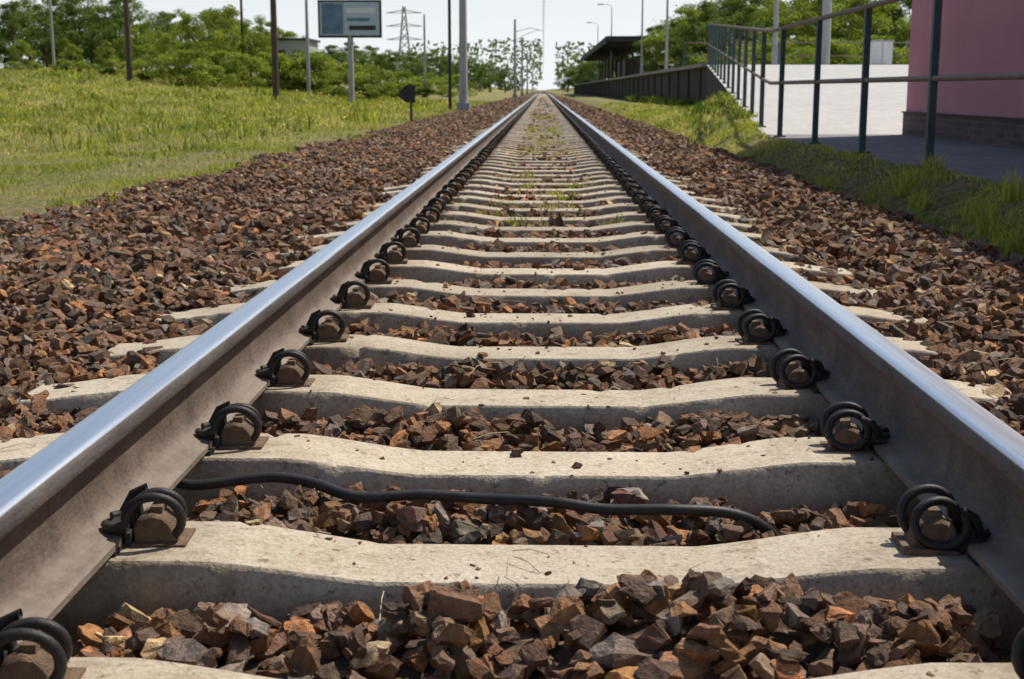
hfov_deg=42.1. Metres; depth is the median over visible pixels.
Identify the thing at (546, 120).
railway sleeper
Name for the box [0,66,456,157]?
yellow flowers
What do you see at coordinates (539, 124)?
railway sleeper
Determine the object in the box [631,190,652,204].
rail clip
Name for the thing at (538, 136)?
railway sleeper
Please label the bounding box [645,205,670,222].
rail clip
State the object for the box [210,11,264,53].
deciduous tree
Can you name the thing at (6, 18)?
deciduous tree
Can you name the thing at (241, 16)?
utility pole
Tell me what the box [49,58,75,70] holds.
bush
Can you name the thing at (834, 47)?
bush
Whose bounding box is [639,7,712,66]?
deciduous tree
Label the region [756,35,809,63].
bush
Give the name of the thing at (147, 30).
deciduous tree
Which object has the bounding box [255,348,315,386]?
rail clip
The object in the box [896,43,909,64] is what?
bush
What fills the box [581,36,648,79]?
platform canopy
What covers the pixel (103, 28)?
deciduous tree
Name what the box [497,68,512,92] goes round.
deciduous tree
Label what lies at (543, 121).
railway sleeper
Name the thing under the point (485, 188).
railway sleeper
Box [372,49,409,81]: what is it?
deciduous tree
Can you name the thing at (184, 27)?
deciduous tree
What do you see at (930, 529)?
rail clip
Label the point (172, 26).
deciduous tree
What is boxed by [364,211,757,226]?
railway sleeper
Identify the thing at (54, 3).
deciduous tree
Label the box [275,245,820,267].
railway sleeper
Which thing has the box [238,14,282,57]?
deciduous tree
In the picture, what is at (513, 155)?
railway sleeper
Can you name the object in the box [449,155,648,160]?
railway sleeper
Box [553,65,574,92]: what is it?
deciduous tree
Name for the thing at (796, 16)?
deciduous tree
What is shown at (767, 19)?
deciduous tree
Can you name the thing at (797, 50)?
bush
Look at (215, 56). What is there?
bush
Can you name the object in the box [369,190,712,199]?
railway sleeper
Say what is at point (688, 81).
railway platform
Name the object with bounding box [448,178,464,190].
rail clip
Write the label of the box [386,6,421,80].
electricity pylon
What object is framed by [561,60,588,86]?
deciduous tree
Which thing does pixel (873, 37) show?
bush
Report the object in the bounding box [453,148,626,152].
railway sleeper
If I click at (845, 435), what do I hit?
rail clip
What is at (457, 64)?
deciduous tree
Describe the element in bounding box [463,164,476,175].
rail clip
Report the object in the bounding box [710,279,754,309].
rail clip
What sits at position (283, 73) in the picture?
bush
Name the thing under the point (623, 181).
rail clip
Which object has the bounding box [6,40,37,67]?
deciduous tree
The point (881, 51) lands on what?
electrical cabinet
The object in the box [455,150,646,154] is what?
railway sleeper
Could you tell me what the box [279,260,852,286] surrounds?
railway sleeper
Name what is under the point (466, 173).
rail clip
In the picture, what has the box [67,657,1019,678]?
railway sleeper
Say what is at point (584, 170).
railway sleeper
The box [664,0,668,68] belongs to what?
street lamp
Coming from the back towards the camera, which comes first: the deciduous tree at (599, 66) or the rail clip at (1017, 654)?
the deciduous tree at (599, 66)
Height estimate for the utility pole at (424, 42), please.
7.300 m
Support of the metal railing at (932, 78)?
on the ramp
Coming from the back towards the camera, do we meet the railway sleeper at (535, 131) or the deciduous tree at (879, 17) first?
the deciduous tree at (879, 17)
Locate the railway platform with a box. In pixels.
[574,63,895,103]
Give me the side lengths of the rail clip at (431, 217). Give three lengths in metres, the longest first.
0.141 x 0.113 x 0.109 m
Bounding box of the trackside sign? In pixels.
[397,84,414,120]
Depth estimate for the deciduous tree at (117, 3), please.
140.19 m
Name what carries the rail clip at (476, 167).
on the railway sleeper at (595, 173)
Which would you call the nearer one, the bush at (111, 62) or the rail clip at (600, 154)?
the rail clip at (600, 154)
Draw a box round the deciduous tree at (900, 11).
[859,0,911,62]
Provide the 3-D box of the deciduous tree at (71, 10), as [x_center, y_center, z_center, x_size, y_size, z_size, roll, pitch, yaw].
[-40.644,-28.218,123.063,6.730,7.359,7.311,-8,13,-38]
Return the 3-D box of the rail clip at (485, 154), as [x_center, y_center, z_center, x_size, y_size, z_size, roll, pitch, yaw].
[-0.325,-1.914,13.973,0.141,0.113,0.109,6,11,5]
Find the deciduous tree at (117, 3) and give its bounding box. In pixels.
[85,0,137,68]
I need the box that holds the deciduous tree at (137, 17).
[103,0,174,68]
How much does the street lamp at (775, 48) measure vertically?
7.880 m
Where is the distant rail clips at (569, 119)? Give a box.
[510,97,573,124]
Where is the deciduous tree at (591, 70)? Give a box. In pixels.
[583,61,613,80]
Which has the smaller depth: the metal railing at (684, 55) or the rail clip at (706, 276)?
the rail clip at (706, 276)
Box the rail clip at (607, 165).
[606,161,620,171]
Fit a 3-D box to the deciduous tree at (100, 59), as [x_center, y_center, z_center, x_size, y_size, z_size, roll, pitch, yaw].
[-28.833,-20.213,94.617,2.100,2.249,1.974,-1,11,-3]
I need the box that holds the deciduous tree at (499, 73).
[476,62,508,92]
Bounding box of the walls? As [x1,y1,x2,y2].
[906,0,1023,117]
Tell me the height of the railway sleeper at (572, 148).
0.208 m
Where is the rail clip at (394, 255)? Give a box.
[374,241,407,263]
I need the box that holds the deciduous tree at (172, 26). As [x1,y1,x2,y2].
[156,8,210,66]
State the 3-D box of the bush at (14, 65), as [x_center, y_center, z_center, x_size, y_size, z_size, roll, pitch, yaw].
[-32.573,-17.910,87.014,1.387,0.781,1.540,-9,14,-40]
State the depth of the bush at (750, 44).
72.11 m
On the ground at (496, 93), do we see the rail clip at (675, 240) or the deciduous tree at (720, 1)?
the deciduous tree at (720, 1)
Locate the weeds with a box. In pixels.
[0,65,1023,282]
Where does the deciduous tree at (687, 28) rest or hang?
on the ground at (496, 93)
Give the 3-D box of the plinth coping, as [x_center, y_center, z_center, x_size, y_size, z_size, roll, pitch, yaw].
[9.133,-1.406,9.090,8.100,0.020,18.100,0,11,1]
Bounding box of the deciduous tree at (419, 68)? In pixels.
[401,57,436,84]
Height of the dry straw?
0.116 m
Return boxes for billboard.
[317,0,381,102]
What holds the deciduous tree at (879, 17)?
on the ground at (496, 93)
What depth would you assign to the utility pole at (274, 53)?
62.73 m
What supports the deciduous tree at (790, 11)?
on the ground at (496, 93)
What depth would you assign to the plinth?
15.14 m
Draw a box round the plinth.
[902,113,1023,149]
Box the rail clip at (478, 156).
[475,155,484,163]
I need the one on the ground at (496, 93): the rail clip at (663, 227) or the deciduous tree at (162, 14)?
the deciduous tree at (162, 14)
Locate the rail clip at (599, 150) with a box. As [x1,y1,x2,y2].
[596,149,605,157]
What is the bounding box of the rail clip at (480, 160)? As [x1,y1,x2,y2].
[470,158,482,166]
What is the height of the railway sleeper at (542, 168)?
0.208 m
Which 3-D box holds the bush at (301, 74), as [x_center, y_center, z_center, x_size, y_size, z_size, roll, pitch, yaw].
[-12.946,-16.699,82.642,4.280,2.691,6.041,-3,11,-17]
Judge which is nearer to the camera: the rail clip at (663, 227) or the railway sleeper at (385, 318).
the railway sleeper at (385, 318)
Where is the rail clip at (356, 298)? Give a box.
[330,280,373,308]
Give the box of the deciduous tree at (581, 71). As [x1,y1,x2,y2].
[576,61,601,83]
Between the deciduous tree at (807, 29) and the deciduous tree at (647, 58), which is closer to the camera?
the deciduous tree at (807, 29)
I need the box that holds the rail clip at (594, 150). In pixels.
[593,147,603,154]
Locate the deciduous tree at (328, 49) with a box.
[320,44,337,56]
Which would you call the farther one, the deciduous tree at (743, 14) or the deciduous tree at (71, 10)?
the deciduous tree at (71, 10)
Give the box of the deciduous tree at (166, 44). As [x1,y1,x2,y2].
[145,33,183,66]
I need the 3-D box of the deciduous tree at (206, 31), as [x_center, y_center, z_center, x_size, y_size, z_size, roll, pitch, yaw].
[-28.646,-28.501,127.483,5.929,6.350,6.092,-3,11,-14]
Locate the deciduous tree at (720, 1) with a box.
[676,0,764,54]
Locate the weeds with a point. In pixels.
(988, 229)
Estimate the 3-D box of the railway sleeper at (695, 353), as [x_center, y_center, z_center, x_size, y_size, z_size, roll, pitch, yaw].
[0.097,0.098,3.965,2.600,0.208,0.284,0,11,1]
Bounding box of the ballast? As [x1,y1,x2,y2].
[0,97,1023,678]
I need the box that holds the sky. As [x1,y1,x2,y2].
[0,0,910,89]
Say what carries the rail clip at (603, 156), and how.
on the railway sleeper at (542, 168)
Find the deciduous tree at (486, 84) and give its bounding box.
[472,66,494,91]
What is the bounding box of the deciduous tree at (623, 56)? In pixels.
[616,34,654,72]
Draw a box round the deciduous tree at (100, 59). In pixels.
[93,39,118,67]
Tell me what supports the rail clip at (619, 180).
on the railway sleeper at (485, 188)
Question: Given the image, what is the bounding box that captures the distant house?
[269,38,320,75]
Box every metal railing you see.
[683,42,909,65]
[706,0,1023,186]
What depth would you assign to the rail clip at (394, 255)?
5.69 m
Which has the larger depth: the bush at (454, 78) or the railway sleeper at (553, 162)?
the bush at (454, 78)
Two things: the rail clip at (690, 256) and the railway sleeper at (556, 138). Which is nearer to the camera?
the rail clip at (690, 256)
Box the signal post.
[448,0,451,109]
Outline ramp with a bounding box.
[706,65,908,134]
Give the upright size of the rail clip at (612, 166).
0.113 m
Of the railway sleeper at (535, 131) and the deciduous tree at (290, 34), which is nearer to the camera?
the railway sleeper at (535, 131)
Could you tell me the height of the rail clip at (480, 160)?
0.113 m
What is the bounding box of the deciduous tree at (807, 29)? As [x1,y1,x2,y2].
[750,0,851,57]
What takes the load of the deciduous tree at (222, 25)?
on the ground at (496, 93)
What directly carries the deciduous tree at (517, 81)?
on the ground at (496, 93)
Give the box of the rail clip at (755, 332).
[735,309,786,344]
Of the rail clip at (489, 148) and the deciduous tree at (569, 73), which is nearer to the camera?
the rail clip at (489, 148)
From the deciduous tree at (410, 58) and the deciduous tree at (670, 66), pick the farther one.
the deciduous tree at (410, 58)
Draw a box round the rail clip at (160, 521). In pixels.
[101,483,195,547]
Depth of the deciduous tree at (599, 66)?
185.48 m
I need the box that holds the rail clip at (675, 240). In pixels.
[664,227,693,247]
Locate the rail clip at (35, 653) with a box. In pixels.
[0,608,85,678]
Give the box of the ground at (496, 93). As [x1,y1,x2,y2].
[0,69,1023,656]
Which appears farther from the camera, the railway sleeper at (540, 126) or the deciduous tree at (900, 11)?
the deciduous tree at (900, 11)
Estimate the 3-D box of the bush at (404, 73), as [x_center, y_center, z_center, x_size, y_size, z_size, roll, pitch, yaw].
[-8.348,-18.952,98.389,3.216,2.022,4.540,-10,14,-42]
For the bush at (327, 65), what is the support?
on the ground at (496, 93)
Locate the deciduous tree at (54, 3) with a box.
[39,0,87,67]
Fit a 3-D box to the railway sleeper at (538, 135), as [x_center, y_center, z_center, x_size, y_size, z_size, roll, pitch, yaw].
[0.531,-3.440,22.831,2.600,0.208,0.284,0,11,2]
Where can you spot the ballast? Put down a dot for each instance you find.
(76, 305)
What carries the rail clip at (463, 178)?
on the railway sleeper at (485, 188)
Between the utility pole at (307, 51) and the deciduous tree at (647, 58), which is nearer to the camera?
the utility pole at (307, 51)
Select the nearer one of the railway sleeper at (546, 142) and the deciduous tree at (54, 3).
the railway sleeper at (546, 142)
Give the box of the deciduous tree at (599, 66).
[596,60,614,79]
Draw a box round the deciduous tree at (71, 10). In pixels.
[37,0,107,68]
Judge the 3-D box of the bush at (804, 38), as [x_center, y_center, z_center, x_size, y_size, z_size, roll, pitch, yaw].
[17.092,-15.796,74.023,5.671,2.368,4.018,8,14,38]
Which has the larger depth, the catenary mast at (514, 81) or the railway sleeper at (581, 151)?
the catenary mast at (514, 81)
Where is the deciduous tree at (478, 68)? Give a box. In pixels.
[458,58,490,90]
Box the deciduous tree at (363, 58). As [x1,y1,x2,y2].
[343,49,376,75]
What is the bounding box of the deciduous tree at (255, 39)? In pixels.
[223,19,270,76]
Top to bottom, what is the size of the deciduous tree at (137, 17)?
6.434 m
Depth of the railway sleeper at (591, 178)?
11.53 m
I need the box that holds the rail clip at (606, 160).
[602,157,616,166]
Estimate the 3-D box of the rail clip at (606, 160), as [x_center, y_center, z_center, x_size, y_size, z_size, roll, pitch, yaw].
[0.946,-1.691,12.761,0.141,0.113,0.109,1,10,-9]
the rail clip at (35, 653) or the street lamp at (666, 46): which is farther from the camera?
the street lamp at (666, 46)
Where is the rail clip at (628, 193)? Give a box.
[626,183,645,196]
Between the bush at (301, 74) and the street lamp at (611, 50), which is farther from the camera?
the street lamp at (611, 50)
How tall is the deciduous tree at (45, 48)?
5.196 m
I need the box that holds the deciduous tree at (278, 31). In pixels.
[254,25,284,67]
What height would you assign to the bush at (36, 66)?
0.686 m
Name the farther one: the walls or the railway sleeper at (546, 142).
the railway sleeper at (546, 142)
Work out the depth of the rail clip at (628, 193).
9.21 m
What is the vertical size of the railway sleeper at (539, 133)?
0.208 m
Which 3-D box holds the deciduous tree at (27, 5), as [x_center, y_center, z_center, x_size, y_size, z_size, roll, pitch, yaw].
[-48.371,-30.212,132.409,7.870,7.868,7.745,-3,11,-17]
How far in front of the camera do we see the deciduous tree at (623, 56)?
146.13 m
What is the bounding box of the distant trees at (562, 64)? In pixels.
[0,37,898,89]
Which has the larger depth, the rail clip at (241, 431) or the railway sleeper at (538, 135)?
the railway sleeper at (538, 135)
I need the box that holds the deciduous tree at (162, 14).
[143,11,182,67]
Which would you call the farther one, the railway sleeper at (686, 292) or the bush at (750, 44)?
the bush at (750, 44)
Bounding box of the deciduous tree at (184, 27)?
[167,11,229,72]
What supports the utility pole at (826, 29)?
on the ground at (496, 93)
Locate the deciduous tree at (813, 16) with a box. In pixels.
[771,0,863,41]
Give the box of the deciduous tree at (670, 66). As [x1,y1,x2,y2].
[644,21,687,71]
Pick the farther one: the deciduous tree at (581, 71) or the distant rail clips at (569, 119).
the deciduous tree at (581, 71)
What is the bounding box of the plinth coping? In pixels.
[901,111,1023,119]
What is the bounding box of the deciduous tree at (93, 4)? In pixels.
[55,0,123,68]
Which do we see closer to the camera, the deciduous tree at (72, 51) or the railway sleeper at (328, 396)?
the railway sleeper at (328, 396)
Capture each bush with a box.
[3,60,23,70]
[21,62,40,71]
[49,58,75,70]
[74,60,99,72]
[92,56,126,74]
[132,54,174,80]
[142,47,224,87]
[184,50,249,86]
[207,51,271,87]
[232,52,295,87]
[257,64,324,87]
[278,49,336,91]
[279,50,347,89]
[313,62,379,96]
[354,63,416,99]
[373,70,422,91]
[410,72,447,97]
[434,74,478,97]
[692,46,760,63]
[727,39,779,62]
[737,40,802,63]
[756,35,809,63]
[779,45,814,63]
[787,35,860,63]
[804,39,862,63]
[830,35,899,63]
[848,44,908,63]
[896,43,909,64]
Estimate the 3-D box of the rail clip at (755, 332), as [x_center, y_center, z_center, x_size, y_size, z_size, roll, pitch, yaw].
[0.737,-0.030,3.922,0.141,0.113,0.109,-2,11,-5]
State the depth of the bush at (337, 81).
78.35 m
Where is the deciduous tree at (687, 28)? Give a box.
[661,0,736,64]
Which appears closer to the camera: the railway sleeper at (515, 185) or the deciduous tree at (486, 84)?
the railway sleeper at (515, 185)
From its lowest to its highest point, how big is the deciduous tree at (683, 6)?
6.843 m
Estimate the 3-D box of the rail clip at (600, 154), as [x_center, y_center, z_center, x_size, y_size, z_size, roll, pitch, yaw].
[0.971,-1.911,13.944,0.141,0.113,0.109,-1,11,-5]
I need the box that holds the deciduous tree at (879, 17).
[831,0,910,54]
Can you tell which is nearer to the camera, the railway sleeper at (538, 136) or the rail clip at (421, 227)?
the rail clip at (421, 227)
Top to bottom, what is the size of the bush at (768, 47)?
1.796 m
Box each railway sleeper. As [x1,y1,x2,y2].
[0,433,920,527]
[19,374,1011,445]
[42,521,1023,655]
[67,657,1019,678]
[108,335,940,385]
[154,303,926,339]
[219,279,877,310]
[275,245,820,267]
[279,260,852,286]
[297,231,790,251]
[321,220,751,236]
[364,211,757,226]
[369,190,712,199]
[373,203,743,215]
[384,184,686,194]
[393,195,721,207]
[411,179,680,188]
[422,171,665,178]
[423,175,690,182]
[424,167,655,174]
[437,163,650,169]
[440,158,652,163]
[441,160,646,166]
[448,146,633,150]
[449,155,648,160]
[453,144,621,148]
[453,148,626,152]
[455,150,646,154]
[469,141,628,144]
[472,138,611,141]
[473,131,603,133]
[473,134,577,137]
[473,139,619,143]
[474,132,609,134]
[477,133,606,135]
[478,135,612,138]
[480,129,599,131]
[482,130,601,132]
[488,127,572,129]
[491,123,568,124]
[491,152,650,157]
[492,124,570,126]
[499,143,622,146]
[504,137,609,139]
[519,120,585,121]
[523,119,586,120]
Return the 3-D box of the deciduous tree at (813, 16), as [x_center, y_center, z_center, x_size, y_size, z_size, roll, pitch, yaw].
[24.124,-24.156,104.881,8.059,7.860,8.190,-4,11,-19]
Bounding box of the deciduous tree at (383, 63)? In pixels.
[368,54,391,81]
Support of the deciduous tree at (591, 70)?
on the ground at (496, 93)
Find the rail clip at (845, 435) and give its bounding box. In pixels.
[820,401,889,454]
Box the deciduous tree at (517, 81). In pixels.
[507,72,525,91]
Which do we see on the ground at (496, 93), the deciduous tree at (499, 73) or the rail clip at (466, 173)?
the deciduous tree at (499, 73)
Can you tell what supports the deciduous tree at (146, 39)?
on the ground at (496, 93)
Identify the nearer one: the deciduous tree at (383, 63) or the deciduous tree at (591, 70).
the deciduous tree at (383, 63)
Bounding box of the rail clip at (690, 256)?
[677,240,710,264]
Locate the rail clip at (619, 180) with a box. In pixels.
[616,172,631,184]
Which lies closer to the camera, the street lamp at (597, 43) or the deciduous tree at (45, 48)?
the deciduous tree at (45, 48)
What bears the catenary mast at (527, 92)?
on the ground at (496, 93)
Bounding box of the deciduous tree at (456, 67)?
[437,55,458,83]
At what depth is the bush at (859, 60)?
67.54 m
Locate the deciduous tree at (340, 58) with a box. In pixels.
[328,49,354,72]
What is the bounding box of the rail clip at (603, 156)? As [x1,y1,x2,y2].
[600,154,611,163]
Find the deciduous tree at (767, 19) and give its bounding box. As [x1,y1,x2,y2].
[705,0,790,41]
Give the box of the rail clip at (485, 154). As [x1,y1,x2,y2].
[474,152,486,160]
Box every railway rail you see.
[0,92,540,642]
[544,91,1023,612]
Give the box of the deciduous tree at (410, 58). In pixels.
[395,52,423,79]
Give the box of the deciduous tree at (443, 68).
[417,49,447,87]
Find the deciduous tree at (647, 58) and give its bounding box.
[631,24,675,71]
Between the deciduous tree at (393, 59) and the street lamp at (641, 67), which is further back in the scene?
the deciduous tree at (393, 59)
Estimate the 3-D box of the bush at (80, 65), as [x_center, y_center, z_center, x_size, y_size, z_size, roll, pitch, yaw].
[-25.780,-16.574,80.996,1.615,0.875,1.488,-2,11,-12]
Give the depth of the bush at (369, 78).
76.50 m
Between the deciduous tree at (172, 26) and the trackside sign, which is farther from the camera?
the deciduous tree at (172, 26)
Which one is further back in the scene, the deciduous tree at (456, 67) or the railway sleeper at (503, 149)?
the deciduous tree at (456, 67)
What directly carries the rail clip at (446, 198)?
on the railway sleeper at (599, 210)
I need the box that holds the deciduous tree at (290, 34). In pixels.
[270,31,298,60]
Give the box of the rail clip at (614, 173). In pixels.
[612,168,626,179]
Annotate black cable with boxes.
[175,472,778,535]
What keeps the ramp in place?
on the ground at (496, 93)
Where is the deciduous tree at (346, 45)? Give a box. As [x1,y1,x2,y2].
[336,42,364,63]
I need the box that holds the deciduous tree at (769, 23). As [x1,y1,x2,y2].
[727,0,799,39]
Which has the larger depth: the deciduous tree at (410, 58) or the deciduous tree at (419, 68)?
the deciduous tree at (410, 58)
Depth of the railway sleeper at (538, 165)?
13.89 m
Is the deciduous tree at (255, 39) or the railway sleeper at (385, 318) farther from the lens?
the deciduous tree at (255, 39)
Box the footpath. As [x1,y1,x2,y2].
[768,135,1023,187]
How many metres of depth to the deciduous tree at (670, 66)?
131.01 m
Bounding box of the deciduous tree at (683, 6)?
[655,3,727,67]
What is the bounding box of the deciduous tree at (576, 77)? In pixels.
[570,62,603,84]
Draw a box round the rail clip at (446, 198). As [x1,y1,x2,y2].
[433,189,453,203]
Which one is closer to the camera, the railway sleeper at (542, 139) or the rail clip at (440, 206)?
the rail clip at (440, 206)
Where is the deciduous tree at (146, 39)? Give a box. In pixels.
[112,26,159,65]
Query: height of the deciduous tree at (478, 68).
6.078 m
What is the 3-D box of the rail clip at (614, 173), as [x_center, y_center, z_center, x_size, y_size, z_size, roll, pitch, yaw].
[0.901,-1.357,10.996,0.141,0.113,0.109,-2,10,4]
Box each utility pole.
[49,0,54,67]
[123,0,132,80]
[240,0,243,53]
[270,0,279,99]
[305,0,310,93]
[423,14,425,93]
[821,0,831,63]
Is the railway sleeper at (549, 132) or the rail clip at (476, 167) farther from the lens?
the railway sleeper at (549, 132)
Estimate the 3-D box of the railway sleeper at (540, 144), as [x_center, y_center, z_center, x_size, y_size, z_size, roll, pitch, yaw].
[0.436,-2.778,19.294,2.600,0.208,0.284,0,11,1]
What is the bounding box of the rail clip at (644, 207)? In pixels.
[638,196,661,212]
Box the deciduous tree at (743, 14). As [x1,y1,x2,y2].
[691,0,772,56]
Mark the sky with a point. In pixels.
(561, 21)
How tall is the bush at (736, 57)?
2.050 m
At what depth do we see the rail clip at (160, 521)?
2.17 m
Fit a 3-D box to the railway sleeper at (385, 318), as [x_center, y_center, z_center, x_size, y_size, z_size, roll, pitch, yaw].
[0.100,-0.014,4.554,2.600,0.208,0.284,0,11,1]
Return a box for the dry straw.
[1,241,1021,620]
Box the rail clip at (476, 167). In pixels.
[467,161,479,171]
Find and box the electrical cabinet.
[870,40,894,63]
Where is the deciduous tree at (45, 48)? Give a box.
[9,9,74,67]
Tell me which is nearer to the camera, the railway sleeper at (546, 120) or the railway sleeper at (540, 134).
the railway sleeper at (540, 134)
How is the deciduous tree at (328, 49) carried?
on the ground at (496, 93)
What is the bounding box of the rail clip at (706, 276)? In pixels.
[692,259,728,284]
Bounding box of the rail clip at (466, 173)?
[458,168,472,179]
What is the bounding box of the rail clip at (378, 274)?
[355,259,392,283]
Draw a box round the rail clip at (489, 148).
[482,147,491,154]
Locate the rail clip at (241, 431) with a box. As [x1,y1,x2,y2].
[195,401,268,449]
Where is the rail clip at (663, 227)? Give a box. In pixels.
[654,215,681,233]
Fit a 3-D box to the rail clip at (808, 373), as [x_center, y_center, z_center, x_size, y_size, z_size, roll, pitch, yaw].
[0.722,0.083,3.331,0.141,0.113,0.109,-5,11,-6]
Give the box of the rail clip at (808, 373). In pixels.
[769,348,829,389]
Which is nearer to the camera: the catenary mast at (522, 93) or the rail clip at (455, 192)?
the rail clip at (455, 192)
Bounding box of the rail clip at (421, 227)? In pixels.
[404,217,430,233]
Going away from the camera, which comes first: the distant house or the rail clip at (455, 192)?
the rail clip at (455, 192)
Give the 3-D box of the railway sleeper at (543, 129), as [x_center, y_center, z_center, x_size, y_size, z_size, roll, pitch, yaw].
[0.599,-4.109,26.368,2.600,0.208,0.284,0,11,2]
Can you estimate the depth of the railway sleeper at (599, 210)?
8.58 m
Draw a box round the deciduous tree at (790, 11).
[762,0,813,40]
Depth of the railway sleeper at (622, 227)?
7.41 m
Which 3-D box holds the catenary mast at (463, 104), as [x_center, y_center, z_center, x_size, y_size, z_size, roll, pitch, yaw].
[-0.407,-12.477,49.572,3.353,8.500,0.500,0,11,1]
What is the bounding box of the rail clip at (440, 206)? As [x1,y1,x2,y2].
[423,198,447,213]
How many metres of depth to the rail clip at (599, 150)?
14.51 m
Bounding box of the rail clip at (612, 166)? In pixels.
[609,164,624,175]
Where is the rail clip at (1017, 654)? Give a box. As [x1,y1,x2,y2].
[1011,627,1023,678]
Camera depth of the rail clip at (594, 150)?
15.10 m
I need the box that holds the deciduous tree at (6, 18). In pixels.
[0,0,40,66]
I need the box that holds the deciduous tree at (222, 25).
[192,4,256,57]
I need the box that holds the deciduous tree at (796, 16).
[784,0,884,63]
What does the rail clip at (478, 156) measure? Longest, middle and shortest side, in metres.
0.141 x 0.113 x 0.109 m
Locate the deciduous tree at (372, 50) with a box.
[360,45,387,71]
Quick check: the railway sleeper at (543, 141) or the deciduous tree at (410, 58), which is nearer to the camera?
the railway sleeper at (543, 141)
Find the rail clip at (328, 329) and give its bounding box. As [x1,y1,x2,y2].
[299,309,348,342]
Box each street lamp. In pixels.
[587,22,597,80]
[598,4,611,78]
[640,0,642,72]
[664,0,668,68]
[772,0,778,63]
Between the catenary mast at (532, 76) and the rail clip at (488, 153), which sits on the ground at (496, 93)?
the catenary mast at (532, 76)
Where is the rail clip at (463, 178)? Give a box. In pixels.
[454,173,468,184]
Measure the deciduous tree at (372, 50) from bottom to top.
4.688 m
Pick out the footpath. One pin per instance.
(979, 160)
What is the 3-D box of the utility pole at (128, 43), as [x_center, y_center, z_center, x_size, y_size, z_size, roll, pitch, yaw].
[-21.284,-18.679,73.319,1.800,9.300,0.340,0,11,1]
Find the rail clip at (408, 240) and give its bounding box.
[391,227,420,247]
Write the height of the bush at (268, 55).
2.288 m
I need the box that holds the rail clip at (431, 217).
[416,207,439,222]
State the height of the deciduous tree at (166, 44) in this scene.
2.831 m
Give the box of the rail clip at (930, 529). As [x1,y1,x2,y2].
[891,484,990,555]
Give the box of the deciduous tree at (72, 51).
[59,44,83,67]
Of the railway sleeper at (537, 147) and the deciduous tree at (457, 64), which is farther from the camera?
the deciduous tree at (457, 64)
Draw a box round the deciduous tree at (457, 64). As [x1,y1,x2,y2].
[451,62,458,87]
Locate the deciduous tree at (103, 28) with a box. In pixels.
[80,4,135,67]
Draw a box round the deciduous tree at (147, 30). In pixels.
[133,18,170,66]
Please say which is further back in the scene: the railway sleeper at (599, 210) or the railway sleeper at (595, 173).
the railway sleeper at (595, 173)
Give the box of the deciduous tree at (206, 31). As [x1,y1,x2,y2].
[191,8,233,49]
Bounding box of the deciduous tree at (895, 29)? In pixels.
[875,5,911,62]
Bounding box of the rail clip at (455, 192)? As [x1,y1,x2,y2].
[441,183,459,196]
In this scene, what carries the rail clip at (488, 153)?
on the railway sleeper at (553, 162)
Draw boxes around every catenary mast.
[456,0,469,110]
[513,19,542,96]
[520,37,541,95]
[526,51,542,93]
[531,63,540,92]
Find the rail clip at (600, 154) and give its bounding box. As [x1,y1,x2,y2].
[597,152,609,160]
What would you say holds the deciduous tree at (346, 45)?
on the ground at (496, 93)
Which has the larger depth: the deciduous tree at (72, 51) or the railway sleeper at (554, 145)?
the deciduous tree at (72, 51)
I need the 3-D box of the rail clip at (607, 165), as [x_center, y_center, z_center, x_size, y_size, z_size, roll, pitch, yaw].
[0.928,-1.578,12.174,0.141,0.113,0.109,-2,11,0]
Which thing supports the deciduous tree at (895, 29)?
on the ground at (496, 93)
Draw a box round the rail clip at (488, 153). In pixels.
[477,150,489,157]
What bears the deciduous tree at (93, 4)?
on the ground at (496, 93)
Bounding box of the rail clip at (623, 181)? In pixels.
[621,177,639,190]
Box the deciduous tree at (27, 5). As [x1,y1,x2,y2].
[0,0,67,68]

